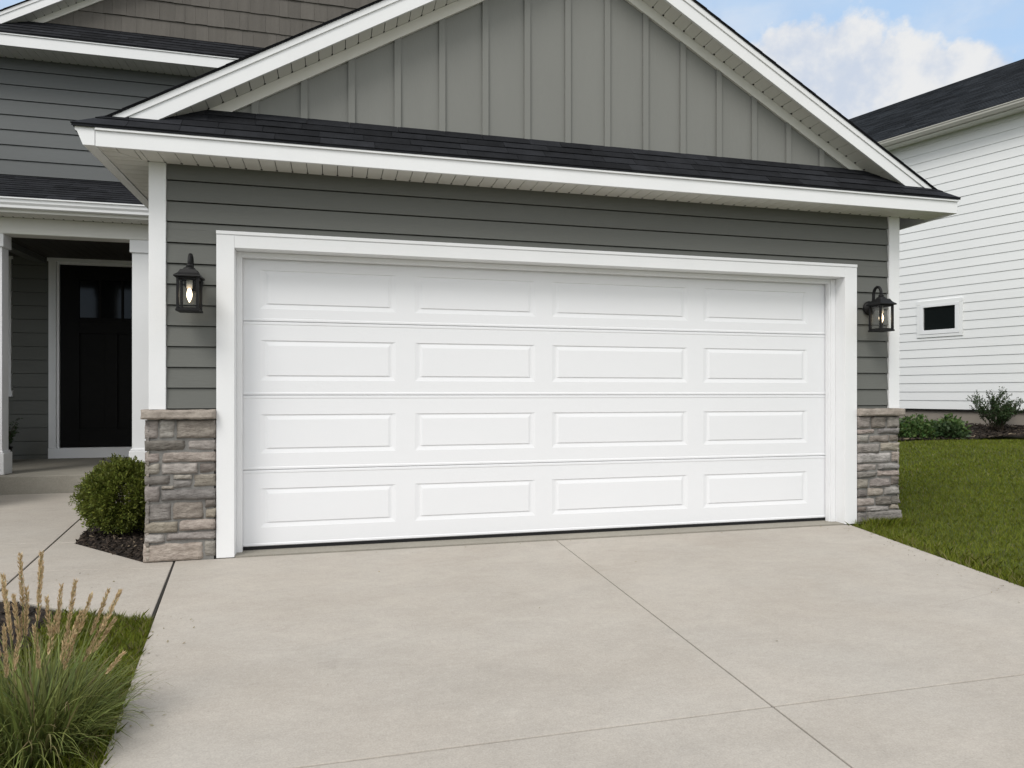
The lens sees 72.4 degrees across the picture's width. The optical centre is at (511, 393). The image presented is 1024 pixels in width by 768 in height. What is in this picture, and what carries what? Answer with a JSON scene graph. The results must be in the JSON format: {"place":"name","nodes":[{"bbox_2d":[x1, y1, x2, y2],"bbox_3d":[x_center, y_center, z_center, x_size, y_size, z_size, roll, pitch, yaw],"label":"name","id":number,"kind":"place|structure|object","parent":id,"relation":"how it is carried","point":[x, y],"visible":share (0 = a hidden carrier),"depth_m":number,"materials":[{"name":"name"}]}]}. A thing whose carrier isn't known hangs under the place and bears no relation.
{"place":"outdoors","nodes":[
{"label":"outdoors","id":0,"kind":"place"},
{"bbox_2d":[0,493,172,619],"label":"walkway","id":1,"kind":"structure","parent":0,"point":[31,525],"depth_m":4.68,"materials":[{"name":"concrete"}]},
{"bbox_2d":[151,562,174,619],"bbox_3d":[-2.071,1.195,4.172,0.014,0.092,1.277,0,0,-21],"label":"expansion joint","id":2,"kind":"object","parent":1,"relation":"on","point":[160,598],"visible":0.29,"depth_m":4.00,"materials":[{"name":"black concrete"}]},
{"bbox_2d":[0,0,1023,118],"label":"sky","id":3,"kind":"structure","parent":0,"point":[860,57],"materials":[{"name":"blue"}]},
{"bbox_2d":[32,436,1023,767],"bbox_3d":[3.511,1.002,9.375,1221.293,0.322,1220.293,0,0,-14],"label":"ground","id":4,"kind":"structure","parent":0,"point":[912,508],"depth_m":7.07,"materials":[{"name":"green plant"}]},
{"bbox_2d":[0,601,59,687],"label":"mulch bed","id":5,"kind":"object","parent":4,"relation":"on","point":[31,615],"visible":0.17,"depth_m":3.54,"materials":[{"name":"black wood"}]},
{"bbox_2d":[1,606,155,767],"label":"lawn","id":6,"kind":"structure","parent":4,"relation":"on","point":[126,630],"depth_m":3.12,"materials":[{"name":"green plant"}]},
{"bbox_2d":[0,550,173,767],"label":"ornamental grass","id":7,"kind":"object","parent":4,"relation":"on","point":[56,711],"depth_m":2.30,"materials":[{"name":"green plant"}]},
{"bbox_2d":[75,504,144,561],"bbox_3d":[-3.356,1.207,6.518,0.818,0.108,3.835,0,0,-14],"label":"mulch bed","id":8,"kind":"object","parent":4,"relation":"on","point":[119,545],"visible":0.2,"depth_m":5.42,"materials":[{"name":"black wood"}]},
{"bbox_2d":[68,453,146,534],"bbox_3d":[-3.177,0.816,5.766,0.818,0.677,0.813,0,0,-14],"label":"round shrub","id":9,"kind":"object","parent":8,"relation":"on","point":[104,504],"visible":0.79,"depth_m":5.56,"materials":[{"name":"green plant"}]},
{"bbox_2d":[87,613,153,767],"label":"lawn fringe","id":10,"kind":"object","parent":4,"relation":"on","point":[150,625],"visible":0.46,"depth_m":2.64,"materials":[{"name":"green plant"}]},
{"bbox_2d":[0,0,960,562],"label":"house","id":11,"kind":"structure","parent":4,"relation":"on","point":[484,268],"depth_m":5.58,"materials":[{"name":"grey wood"}]},
{"bbox_2d":[8,256,12,396],"bbox_3d":[-7.687,-0.994,9.905,1.095,2.070,0.080,0,0,-14],"label":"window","id":12,"kind":"structure","parent":11,"relation":"in","point":[10,392],"depth_m":10.01,"materials":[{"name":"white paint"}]},
{"bbox_2d":[8,418,22,451],"bbox_3d":[-6.856,0.602,9.457,0.360,0.672,0.409,0,0,-44],"label":"potted shrub","id":13,"kind":"object","parent":11,"relation":"on","point":[10,436],"visible":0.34,"depth_m":9.45,"materials":[{"name":"green plant"}]},
{"bbox_2d":[60,265,131,447],"bbox_3d":[-5.796,-0.548,10.424,1.652,2.673,0.070,0,0,-14],"label":"front door","id":14,"kind":"structure","parent":11,"relation":"in","point":[96,301],"depth_m":10.34,"materials":[{"name":"black paint"}]},
{"bbox_2d":[173,253,204,312],"bbox_3d":[-2.163,-0.747,4.705,0.168,0.401,0.227,0,0,-14],"label":"wall lantern","id":15,"kind":"object","parent":11,"relation":"attached to","point":[191,277],"depth_m":4.66,"materials":[{"name":"black metal"}]},
{"bbox_2d":[243,258,824,549],"bbox_3d":[0.433,0.053,5.678,4.976,2.154,0.050,0,0,-14],"label":"garage door","id":16,"kind":"structure","parent":11,"relation":"in","point":[383,403],"depth_m":5.56,"materials":[{"name":"white metal"}]},
{"bbox_2d":[863,286,896,331],"bbox_3d":[3.177,-0.737,6.063,0.168,0.401,0.227,0,0,-14],"label":"wall lantern","id":17,"kind":"object","parent":11,"relation":"attached to","point":[881,302],"depth_m":6.02,"materials":[{"name":"black metal"}]},
{"bbox_2d":[861,515,919,528],"bbox_3d":[3.398,1.116,6.339,0.547,0.102,0.977,0,0,24],"label":"lawn fringe","id":18,"kind":"object","parent":4,"relation":"on","point":[906,521],"visible":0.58,"depth_m":6.09,"materials":[{"name":"green plant"}]},
{"bbox_2d":[846,519,1023,586],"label":"lawn fringe","id":19,"kind":"object","parent":4,"relation":"on","point":[995,567],"visible":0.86,"depth_m":4.91,"materials":[{"name":"green plant"}]},
{"bbox_2d":[849,59,1023,437],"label":"neighboring house","id":20,"kind":"structure","parent":4,"relation":"on","point":[961,305],"depth_m":14.34,"materials":[{"name":"white plastic"}]},
{"bbox_2d":[917,297,962,337],"bbox_3d":[8.965,-1.584,14.674,0.056,0.780,0.910,0,0,-33],"label":"window","id":21,"kind":"structure","parent":20,"relation":"in","point":[941,317],"depth_m":14.65,"materials":[{"name":"white"}]},
{"bbox_2d":[898,420,1023,439],"bbox_3d":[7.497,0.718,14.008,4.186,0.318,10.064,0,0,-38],"label":"mulch","id":22,"kind":"object","parent":4,"relation":"on","point":[1006,433],"visible":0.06,"depth_m":13.03,"materials":[{"name":"wood"}]},
{"bbox_2d":[898,418,915,439],"bbox_3d":[7.121,0.669,13.129,0.682,0.426,0.737,0,0,-14],"label":"bed plant","id":23,"kind":"object","parent":22,"relation":"on","point":[903,431],"visible":0.3,"depth_m":12.95,"materials":[{"name":"green plant"}]},
{"bbox_2d":[902,413,933,436],"bbox_3d":[7.852,0.619,13.527,0.825,0.498,0.752,0,0,34],"label":"bed plant","id":24,"kind":"object","parent":22,"relation":"on","point":[920,419],"visible":0.15,"depth_m":13.48,"materials":[{"name":"green plant"}]},
{"bbox_2d":[899,420,938,439],"bbox_3d":[7.595,0.685,13.124,0.743,0.385,0.712,0,0,-14],"label":"bed plant","id":25,"kind":"object","parent":22,"relation":"on","point":[919,429],"visible":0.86,"depth_m":12.97,"materials":[{"name":"green plant"}]},
{"bbox_2d":[931,420,971,439],"bbox_3d":[8.125,0.686,13.034,0.717,0.388,0.669,0,0,28],"label":"bed plant","id":26,"kind":"object","parent":22,"relation":"on","point":[953,427],"visible":0.9,"depth_m":12.88,"materials":[{"name":"green plant"}]},
{"bbox_2d":[933,412,971,436],"bbox_3d":[8.319,0.595,13.289,0.648,0.487,0.699,0,0,-30],"label":"bed plant","id":27,"kind":"object","parent":22,"relation":"on","point":[956,421],"visible":0.38,"depth_m":13.21,"materials":[{"name":"green plant"}]},
{"bbox_2d":[966,386,1023,431],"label":"open shrub","id":28,"kind":"object","parent":22,"relation":"on","point":[1005,412],"visible":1,"depth_m":13.14,"materials":[{"name":"green plant"}]},
{"bbox_2d":[235,520,843,557],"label":"garage floor","id":29,"kind":"structure","parent":0,"point":[405,545],"depth_m":5.45,"materials":[{"name":"concrete"}]},
{"bbox_2d":[100,525,1023,767],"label":"driveway","id":30,"kind":"structure","parent":0,"point":[667,651],"depth_m":3.00,"materials":[{"name":"concrete"}]},
{"bbox_2d":[850,439,1023,586],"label":"lawn","id":31,"kind":"structure","parent":0,"point":[957,444],"depth_m":7.51,"materials":[{"name":"green plant"}]}
]}

